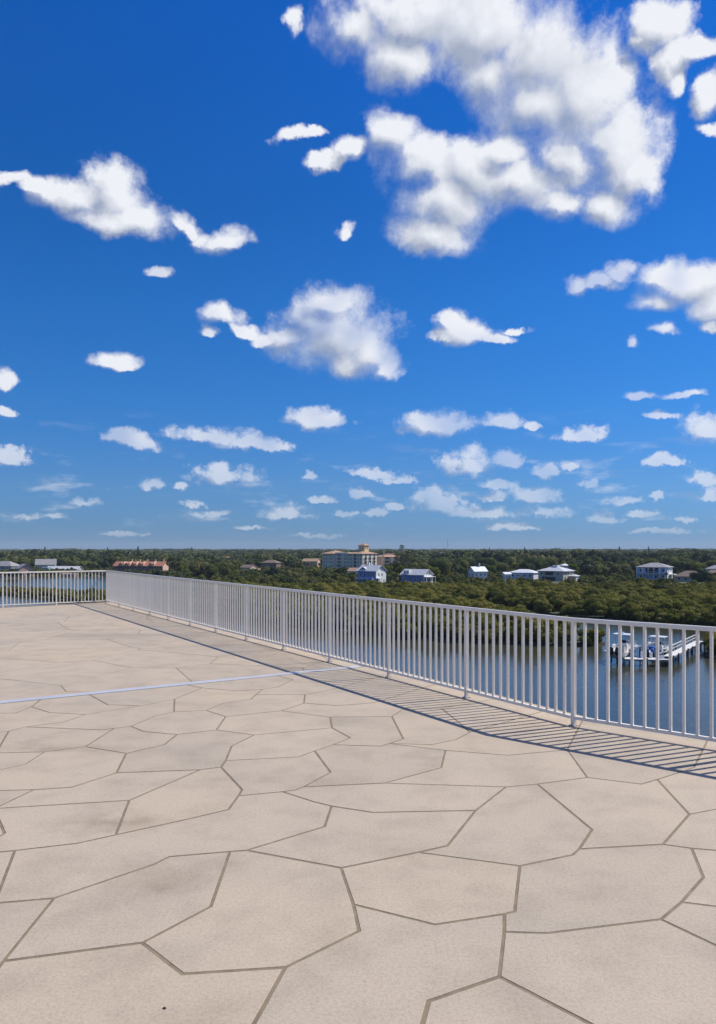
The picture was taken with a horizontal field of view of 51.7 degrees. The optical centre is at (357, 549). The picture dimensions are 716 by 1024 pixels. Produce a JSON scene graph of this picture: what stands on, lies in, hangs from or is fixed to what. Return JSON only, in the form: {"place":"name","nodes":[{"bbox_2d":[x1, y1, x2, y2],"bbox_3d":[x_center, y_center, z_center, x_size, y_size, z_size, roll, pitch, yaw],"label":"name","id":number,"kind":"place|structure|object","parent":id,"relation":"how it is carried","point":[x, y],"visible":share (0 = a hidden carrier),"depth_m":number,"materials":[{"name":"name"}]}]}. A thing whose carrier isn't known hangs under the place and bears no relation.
{"place":"outdoors","nodes":[
{"label":"outdoors","id":0,"kind":"place"},
{"bbox_2d":[0,576,163,590],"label":"lagoon water","id":1,"kind":"structure","parent":0,"point":[54,582],"depth_m":397.03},
{"bbox_2d":[0,595,715,737],"bbox_3d":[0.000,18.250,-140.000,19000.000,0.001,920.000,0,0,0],"label":"water","id":2,"kind":"structure","parent":0,"point":[704,694],"depth_m":109.43,"materials":[{"name":"liquid"}]},
{"bbox_2d":[611,644,640,663],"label":"lift","id":3,"kind":"object","parent":2,"relation":"in","point":[635,646],"visible":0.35,"depth_m":121.59,"materials":[{"name":"metal"}]},
{"bbox_2d":[604,632,637,663],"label":"motorboat","id":4,"kind":"object","parent":3,"relation":"on","point":[625,649],"visible":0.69,"depth_m":119.32,"materials":[{"name":"beige plastic"}]},
{"bbox_2d":[617,646,668,666],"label":"dock platform","id":5,"kind":"structure","parent":2,"relation":"in","point":[661,659],"depth_m":115.60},
{"bbox_2d":[642,642,676,657],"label":"lift","id":6,"kind":"object","parent":2,"relation":"in","point":[648,643],"visible":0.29,"depth_m":123.97,"materials":[{"name":"metal"}]},
{"bbox_2d":[641,635,668,661],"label":"motorboat","id":7,"kind":"object","parent":6,"relation":"on","point":[649,649],"visible":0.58,"depth_m":121.51,"materials":[{"name":"blue plastic"}]},
{"bbox_2d":[662,635,704,665],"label":"walkway","id":8,"kind":"structure","parent":2,"relation":"in","point":[690,646],"depth_m":123.88,"materials":[{"name":"metal"}]},
{"bbox_2d":[0,574,715,658],"bbox_3d":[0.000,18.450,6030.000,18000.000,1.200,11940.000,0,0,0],"label":"ground","id":9,"kind":"structure","parent":0,"point":[578,643],"depth_m":179.93,"materials":[{"name":"green plant"}]},
{"bbox_2d":[0,561,18,570],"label":"grey roofed house","id":10,"kind":"structure","parent":9,"relation":"on","point":[8,565],"depth_m":524.85,"materials":[{"name":"beige paint"}]},
{"bbox_2d":[6,568,19,577],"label":"broadleaf tree","id":11,"kind":"object","parent":9,"relation":"on","point":[12,570],"visible":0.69,"depth_m":451.30,"materials":[{"name":"green plant"}]},
{"bbox_2d":[9,556,30,562],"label":"broadleaf tree","id":12,"kind":"object","parent":9,"relation":"on","point":[22,558],"visible":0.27,"depth_m":562.83,"materials":[{"name":"green plant"}]},
{"bbox_2d":[11,559,29,564],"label":"broadleaf tree","id":13,"kind":"object","parent":9,"relation":"on","point":[19,562],"visible":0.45,"depth_m":544.24,"materials":[{"name":"green plant"}]},
{"bbox_2d":[15,564,34,575],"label":"peach house","id":14,"kind":"structure","parent":9,"relation":"on","point":[24,567],"depth_m":501.02,"materials":[{"name":"grey"}]},
{"bbox_2d":[30,559,35,566],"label":"broadleaf tree","id":15,"kind":"object","parent":9,"relation":"on","point":[32,563],"visible":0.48,"depth_m":596.17,"materials":[{"name":"green plant"}]},
{"bbox_2d":[30,556,48,559],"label":"broadleaf tree","id":16,"kind":"object","parent":9,"relation":"on","point":[40,557],"visible":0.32,"depth_m":622.03,"materials":[{"name":"green plant"}]},
{"bbox_2d":[35,559,56,566],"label":"gabled house","id":17,"kind":"structure","parent":9,"relation":"on","point":[44,562],"depth_m":566.51,"materials":[{"name":"white"}]},
{"bbox_2d":[56,559,68,565],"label":"broadleaf tree","id":18,"kind":"object","parent":9,"relation":"on","point":[61,562],"visible":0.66,"depth_m":621.48,"materials":[{"name":"green plant"}]},
{"bbox_2d":[57,557,71,562],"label":"broadleaf tree","id":19,"kind":"object","parent":9,"relation":"on","point":[67,559],"visible":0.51,"depth_m":628.01,"materials":[{"name":"green plant"}]},
{"bbox_2d":[48,566,83,570],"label":"long bungalow","id":20,"kind":"object","parent":9,"relation":"on","point":[69,567],"visible":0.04,"depth_m":538.18,"materials":[{"name":"metal"}]},
{"bbox_2d":[61,573,77,575],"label":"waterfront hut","id":21,"kind":"object","parent":9,"relation":"on","point":[65,574],"visible":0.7,"depth_m":486.67,"materials":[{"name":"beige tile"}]},
{"bbox_2d":[68,561,78,565],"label":"broadleaf tree","id":22,"kind":"object","parent":9,"relation":"on","point":[72,563],"visible":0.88,"depth_m":612.22,"materials":[{"name":"green plant"}]},
{"bbox_2d":[85,562,95,568],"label":"broadleaf tree","id":23,"kind":"object","parent":9,"relation":"on","point":[90,565],"visible":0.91,"depth_m":564.00,"materials":[{"name":"green plant"}]},
{"bbox_2d":[91,557,101,564],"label":"broadleaf tree","id":24,"kind":"object","parent":9,"relation":"on","point":[96,559],"visible":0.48,"depth_m":625.82,"materials":[{"name":"green plant"}]},
{"bbox_2d":[100,561,109,568],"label":"broadleaf tree","id":25,"kind":"object","parent":9,"relation":"on","point":[104,564],"visible":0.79,"depth_m":547.13,"materials":[{"name":"green plant"}]},
{"bbox_2d":[110,556,129,566],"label":"broadleaf tree","id":26,"kind":"object","parent":9,"relation":"on","point":[115,558],"visible":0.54,"depth_m":618.76,"materials":[{"name":"green plant"}]},
{"bbox_2d":[113,559,168,571],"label":"townhouse row","id":27,"kind":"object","parent":9,"relation":"on","point":[140,565],"visible":0.73,"depth_m":561.25,"materials":[{"name":"brown"}]},
{"bbox_2d":[170,560,177,567],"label":"broadleaf tree","id":28,"kind":"object","parent":9,"relation":"on","point":[172,564],"visible":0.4,"depth_m":578.88,"materials":[{"name":"green plant"}]},
{"bbox_2d":[167,556,186,562],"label":"broadleaf tree","id":29,"kind":"object","parent":9,"relation":"on","point":[178,558],"visible":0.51,"depth_m":599.25,"materials":[{"name":"green plant"}]},
{"bbox_2d":[176,565,183,571],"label":"broadleaf tree","id":30,"kind":"object","parent":9,"relation":"on","point":[179,568],"visible":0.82,"depth_m":479.08,"materials":[{"name":"green plant"}]},
{"bbox_2d":[175,561,188,570],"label":"broadleaf tree","id":31,"kind":"object","parent":9,"relation":"on","point":[182,564],"visible":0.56,"depth_m":489.05,"materials":[{"name":"green plant"}]},
{"bbox_2d":[180,559,189,567],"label":"broadleaf tree","id":32,"kind":"object","parent":9,"relation":"on","point":[186,561],"visible":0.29,"depth_m":534.74,"materials":[{"name":"green plant"}]},
{"bbox_2d":[188,561,208,575],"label":"broadleaf tree","id":33,"kind":"object","parent":9,"relation":"on","point":[194,567],"visible":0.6,"depth_m":414.38,"materials":[{"name":"green plant"}]},
{"bbox_2d":[203,558,216,563],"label":"broadleaf tree","id":34,"kind":"object","parent":9,"relation":"on","point":[209,560],"visible":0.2,"depth_m":547.70,"materials":[{"name":"green plant"}]},
{"bbox_2d":[204,564,218,577],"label":"broadleaf tree","id":35,"kind":"object","parent":9,"relation":"on","point":[212,569],"visible":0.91,"depth_m":405.53,"materials":[{"name":"green plant"}]},
{"bbox_2d":[217,562,231,575],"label":"broadleaf tree","id":36,"kind":"object","parent":9,"relation":"on","point":[224,568],"visible":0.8,"depth_m":418.32,"materials":[{"name":"green plant"}]},
{"bbox_2d":[215,562,234,570],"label":"broadleaf tree","id":37,"kind":"object","parent":9,"relation":"on","point":[230,563],"visible":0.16,"depth_m":454.83,"materials":[{"name":"green plant"}]},
{"bbox_2d":[234,562,241,568],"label":"broadleaf tree","id":38,"kind":"object","parent":9,"relation":"on","point":[238,564],"visible":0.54,"depth_m":554.17,"materials":[{"name":"green plant"}]},
{"bbox_2d":[239,565,259,569],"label":"pale cottage","id":39,"kind":"structure","parent":9,"relation":"on","point":[247,567],"depth_m":522.50,"materials":[{"name":"beige paint"}]},
{"bbox_2d":[261,555,272,561],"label":"broadleaf tree","id":40,"kind":"object","parent":9,"relation":"on","point":[269,557],"visible":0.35,"depth_m":632.10,"materials":[{"name":"green plant"}]},
{"bbox_2d":[261,560,281,567],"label":"brown house","id":41,"kind":"structure","parent":9,"relation":"on","point":[273,563],"depth_m":606.60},
{"bbox_2d":[263,567,282,575],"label":"broadleaf tree","id":42,"kind":"object","parent":9,"relation":"on","point":[272,571],"visible":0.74,"depth_m":415.62,"materials":[{"name":"green plant"}]},
{"bbox_2d":[284,570,296,577],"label":"broadleaf tree","id":43,"kind":"object","parent":9,"relation":"on","point":[288,573],"visible":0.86,"depth_m":396.11,"materials":[{"name":"green plant"}]},
{"bbox_2d":[290,561,299,567],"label":"broadleaf tree","id":44,"kind":"object","parent":9,"relation":"on","point":[293,565],"visible":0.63,"depth_m":564.31,"materials":[{"name":"green plant"}]},
{"bbox_2d":[302,558,320,566],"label":"pink villa","id":45,"kind":"object","parent":9,"relation":"on","point":[312,561],"visible":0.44,"depth_m":646.81,"materials":[{"name":"beige tile"}]},
{"bbox_2d":[308,568,316,574],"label":"broadleaf tree","id":46,"kind":"object","parent":9,"relation":"on","point":[311,570],"visible":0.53,"depth_m":434.88,"materials":[{"name":"green plant"}]},
{"bbox_2d":[313,570,328,578],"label":"broadleaf tree","id":47,"kind":"object","parent":9,"relation":"on","point":[324,574],"visible":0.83,"depth_m":395.77,"materials":[{"name":"green plant"}]},
{"bbox_2d":[330,573,338,578],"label":"broadleaf tree","id":48,"kind":"object","parent":9,"relation":"on","point":[334,575],"visible":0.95,"depth_m":390.66,"materials":[{"name":"green plant"}]},
{"bbox_2d":[336,567,346,573],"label":"broadleaf tree","id":49,"kind":"object","parent":9,"relation":"on","point":[342,570],"visible":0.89,"depth_m":461.92,"materials":[{"name":"green plant"}]},
{"bbox_2d":[320,543,377,567],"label":"condominium","id":50,"kind":"structure","parent":9,"relation":"on","point":[362,555],"depth_m":597.34,"materials":[{"name":"beige concrete"}]},
{"bbox_2d":[347,568,357,573],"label":"cottage","id":51,"kind":"structure","parent":9,"relation":"on","point":[349,570],"depth_m":443.13,"materials":[{"name":"pink"}]},
{"bbox_2d":[0,548,715,566],"bbox_3d":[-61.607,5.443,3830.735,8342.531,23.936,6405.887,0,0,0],"label":"woodland","id":52,"kind":"object","parent":9,"relation":"on","point":[251,556],"visible":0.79,"depth_m":725.97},
{"bbox_2d":[0,579,715,654],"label":"mangrove thicket","id":53,"kind":"object","parent":9,"relation":"on","point":[692,602],"visible":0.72,"depth_m":207.28,"materials":[{"name":"plant"}]},
{"bbox_2d":[0,564,715,584],"bbox_3d":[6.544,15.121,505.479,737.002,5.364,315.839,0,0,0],"label":"undergrowth","id":54,"kind":"object","parent":9,"relation":"on","point":[302,577],"visible":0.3,"depth_m":396.08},
{"bbox_2d":[355,563,386,582],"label":"blue house","id":55,"kind":"structure","parent":9,"relation":"on","point":[369,572],"depth_m":377.10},
{"bbox_2d":[377,553,399,564],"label":"condominium wing","id":56,"kind":"structure","parent":9,"relation":"on","point":[385,558],"depth_m":615.49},
{"bbox_2d":[385,568,391,573],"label":"broadleaf tree","id":57,"kind":"object","parent":9,"relation":"on","point":[388,571],"visible":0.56,"depth_m":437.53,"materials":[{"name":"green plant"}]},
{"bbox_2d":[392,551,398,562],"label":"feathery pine","id":58,"kind":"object","parent":9,"relation":"on","point":[397,559],"visible":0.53,"depth_m":559.25,"materials":[{"name":"green plant"}]},
{"bbox_2d":[391,562,407,570],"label":"broadleaf tree","id":59,"kind":"object","parent":9,"relation":"on","point":[395,564],"visible":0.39,"depth_m":449.41,"materials":[{"name":"green plant"}]},
{"bbox_2d":[395,565,403,572],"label":"broadleaf tree","id":60,"kind":"object","parent":9,"relation":"on","point":[400,569],"visible":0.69,"depth_m":407.59,"materials":[{"name":"green plant"}]},
{"bbox_2d":[398,545,405,562],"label":"feathery pine","id":61,"kind":"object","parent":9,"relation":"on","point":[401,555],"visible":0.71,"depth_m":571.26,"materials":[{"name":"green plant"}]},
{"bbox_2d":[404,551,409,564],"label":"feathery pine","id":62,"kind":"object","parent":9,"relation":"on","point":[407,555],"visible":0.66,"depth_m":565.98,"materials":[{"name":"green plant"}]},
{"bbox_2d":[399,569,435,582],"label":"white house","id":63,"kind":"structure","parent":9,"relation":"on","point":[416,575],"depth_m":384.83,"materials":[{"name":"blue"}]},
{"bbox_2d":[409,557,427,563],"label":"broadleaf tree","id":64,"kind":"object","parent":9,"relation":"on","point":[414,559],"visible":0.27,"depth_m":586.22,"materials":[{"name":"green plant"}]},
{"bbox_2d":[409,562,429,568],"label":"broadleaf tree","id":65,"kind":"object","parent":9,"relation":"on","point":[422,565],"visible":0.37,"depth_m":450.79,"materials":[{"name":"green plant"}]},
{"bbox_2d":[427,566,440,581],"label":"broadleaf tree","id":66,"kind":"object","parent":9,"relation":"on","point":[435,571],"visible":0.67,"depth_m":397.51,"materials":[{"name":"green plant"}]},
{"bbox_2d":[430,559,449,575],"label":"broadleaf tree","id":67,"kind":"object","parent":9,"relation":"on","point":[443,566],"visible":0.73,"depth_m":411.87,"materials":[{"name":"green plant"}]},
{"bbox_2d":[455,560,469,573],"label":"broadleaf tree","id":68,"kind":"object","parent":9,"relation":"on","point":[465,564],"visible":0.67,"depth_m":459.40,"materials":[{"name":"green plant"}]},
{"bbox_2d":[460,559,476,566],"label":"broadleaf tree","id":69,"kind":"object","parent":9,"relation":"on","point":[472,562],"visible":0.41,"depth_m":493.03,"materials":[{"name":"green plant"}]},
{"bbox_2d":[467,563,487,578],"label":"white cottage","id":70,"kind":"structure","parent":9,"relation":"on","point":[479,571],"depth_m":443.77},
{"bbox_2d":[476,557,496,566],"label":"broadleaf tree","id":71,"kind":"object","parent":9,"relation":"on","point":[489,561],"visible":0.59,"depth_m":504.40,"materials":[{"name":"green plant"}]},
{"bbox_2d":[487,565,496,571],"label":"broadleaf tree","id":72,"kind":"object","parent":9,"relation":"on","point":[492,567],"visible":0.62,"depth_m":484.14,"materials":[{"name":"green plant"}]},
{"bbox_2d":[495,562,509,570],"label":"broadleaf tree","id":73,"kind":"object","parent":9,"relation":"on","point":[502,566],"visible":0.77,"depth_m":475.06,"materials":[{"name":"green plant"}]},
{"bbox_2d":[501,572,511,579],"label":"white shed","id":74,"kind":"structure","parent":9,"relation":"on","point":[506,575],"depth_m":436.65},
{"bbox_2d":[502,560,514,569],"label":"broadleaf tree","id":75,"kind":"object","parent":9,"relation":"on","point":[509,563],"visible":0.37,"depth_m":549.27,"materials":[{"name":"green plant"}]},
{"bbox_2d":[505,556,515,562],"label":"broadleaf tree","id":76,"kind":"object","parent":9,"relation":"on","point":[509,558],"visible":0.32,"depth_m":574.26,"materials":[{"name":"green plant"}]},
{"bbox_2d":[517,561,529,569],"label":"broadleaf tree","id":77,"kind":"object","parent":9,"relation":"on","point":[523,565],"visible":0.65,"depth_m":492.17,"materials":[{"name":"green plant"}]},
{"bbox_2d":[511,569,537,578],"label":"long white house","id":78,"kind":"structure","parent":9,"relation":"on","point":[527,573],"depth_m":444.04,"materials":[{"name":"blue"}]},
{"bbox_2d":[522,557,538,563],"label":"broadleaf tree","id":79,"kind":"object","parent":9,"relation":"on","point":[529,560],"visible":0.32,"depth_m":511.63,"materials":[{"name":"green plant"}]},
{"bbox_2d":[528,560,543,571],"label":"broadleaf tree","id":80,"kind":"object","parent":9,"relation":"on","point":[536,565],"visible":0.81,"depth_m":456.87,"materials":[{"name":"green plant"}]},
{"bbox_2d":[540,559,549,568],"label":"broadleaf tree","id":81,"kind":"object","parent":9,"relation":"on","point":[546,565],"visible":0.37,"depth_m":478.35,"materials":[{"name":"green plant"}]},
{"bbox_2d":[539,557,556,565],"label":"broadleaf tree","id":82,"kind":"object","parent":9,"relation":"on","point":[552,561],"visible":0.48,"depth_m":562.18,"materials":[{"name":"green plant"}]},
{"bbox_2d":[537,565,574,580],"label":"tan house","id":83,"kind":"structure","parent":9,"relation":"on","point":[555,573],"depth_m":420.13,"materials":[{"name":"paint"}]},
{"bbox_2d":[560,563,568,568],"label":"white roof","id":84,"kind":"structure","parent":9,"relation":"on","point":[564,565],"depth_m":567.21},
{"bbox_2d":[568,563,578,572],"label":"broadleaf tree","id":85,"kind":"object","parent":9,"relation":"on","point":[573,567],"visible":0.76,"depth_m":474.65,"materials":[{"name":"green plant"}]},
{"bbox_2d":[569,574,579,580],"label":"garage","id":86,"kind":"structure","parent":9,"relation":"on","point":[573,576],"depth_m":418.74,"materials":[{"name":"beige paint"}]},
{"bbox_2d":[568,560,582,566],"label":"broadleaf tree","id":87,"kind":"object","parent":9,"relation":"on","point":[578,563],"visible":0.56,"depth_m":585.47,"materials":[{"name":"green plant"}]},
{"bbox_2d":[579,559,599,575],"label":"broadleaf tree","id":88,"kind":"object","parent":9,"relation":"on","point":[587,566],"visible":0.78,"depth_m":449.42,"materials":[{"name":"green plant"}]},
{"bbox_2d":[590,565,608,575],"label":"broadleaf tree","id":89,"kind":"object","parent":9,"relation":"on","point":[598,570],"visible":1,"depth_m":434.79,"materials":[{"name":"green plant"}]},
{"bbox_2d":[616,560,627,563],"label":"broadleaf tree","id":90,"kind":"object","parent":9,"relation":"on","point":[621,562],"visible":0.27,"depth_m":479.02,"materials":[{"name":"green plant"}]},
{"bbox_2d":[610,563,634,574],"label":"broadleaf tree","id":91,"kind":"object","parent":9,"relation":"on","point":[624,568],"visible":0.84,"depth_m":449.19,"materials":[{"name":"green plant"}]},
{"bbox_2d":[615,557,630,562],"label":"broadleaf tree","id":92,"kind":"object","parent":9,"relation":"on","point":[623,558],"visible":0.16,"depth_m":622.20,"materials":[{"name":"green plant"}]},
{"bbox_2d":[628,560,639,572],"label":"broadleaf tree","id":93,"kind":"object","parent":9,"relation":"on","point":[632,564],"visible":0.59,"depth_m":452.57,"materials":[{"name":"green plant"}]},
{"bbox_2d":[644,558,659,563],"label":"broadleaf tree","id":94,"kind":"object","parent":9,"relation":"on","point":[653,560],"visible":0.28,"depth_m":480.27,"materials":[{"name":"green plant"}]},
{"bbox_2d":[636,563,676,579],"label":"two storey house","id":95,"kind":"structure","parent":9,"relation":"on","point":[652,571],"depth_m":435.27,"materials":[{"name":"blue"}]},
{"bbox_2d":[658,558,670,564],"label":"broadleaf tree","id":96,"kind":"object","parent":9,"relation":"on","point":[666,561],"visible":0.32,"depth_m":544.53,"materials":[{"name":"green plant"}]},
{"bbox_2d":[668,560,691,573],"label":"broadleaf tree","id":97,"kind":"object","parent":9,"relation":"on","point":[677,565],"visible":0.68,"depth_m":458.31,"materials":[{"name":"green plant"}]},
{"bbox_2d":[673,571,696,581],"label":"brown roofed house","id":98,"kind":"structure","parent":9,"relation":"on","point":[682,576],"depth_m":405.62,"materials":[{"name":"beige paint"}]},
{"bbox_2d":[691,562,703,570],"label":"broadleaf tree","id":99,"kind":"object","parent":9,"relation":"on","point":[695,566],"visible":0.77,"depth_m":453.79,"materials":[{"name":"green plant"}]},
{"bbox_2d":[689,568,712,582],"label":"broadleaf tree","id":100,"kind":"object","parent":9,"relation":"on","point":[701,575],"visible":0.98,"depth_m":368.53,"materials":[{"name":"green plant"}]},
{"bbox_2d":[705,565,715,570],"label":"house","id":101,"kind":"structure","parent":9,"relation":"on","point":[713,567],"depth_m":472.80,"materials":[{"name":"white"}]},
{"bbox_2d":[706,561,715,566],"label":"broadleaf tree","id":102,"kind":"object","parent":9,"relation":"on","point":[710,563],"visible":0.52,"depth_m":520.39,"materials":[{"name":"green plant"}]},
{"bbox_2d":[0,0,715,549],"label":"sky","id":103,"kind":"structure","parent":0,"point":[275,274],"materials":[{"name":"blue"}]},
{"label":"building plot","id":104,"kind":"structure","parent":0,"visible":0},
{"bbox_2d":[0,602,715,1023],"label":"roof deck","id":105,"kind":"structure","parent":104,"relation":"on","point":[362,844],"depth_m":4.36,"materials":[{"name":"concrete"}]},
{"bbox_2d":[0,570,105,607],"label":"railing","id":106,"kind":"object","parent":105,"relation":"on","point":[49,572],"visible":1,"depth_m":22.94,"materials":[{"name":"metal"}]},
{"bbox_2d":[0,666,360,703],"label":"expansion joint cover","id":107,"kind":"object","parent":105,"relation":"on","point":[136,688],"visible":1,"depth_m":9.45,"materials":[{"name":"metal"}]},
{"bbox_2d":[106,570,715,741],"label":"railing","id":108,"kind":"object","parent":105,"relation":"on","point":[127,589],"visible":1,"depth_m":9.51,"materials":[{"name":"metal"}]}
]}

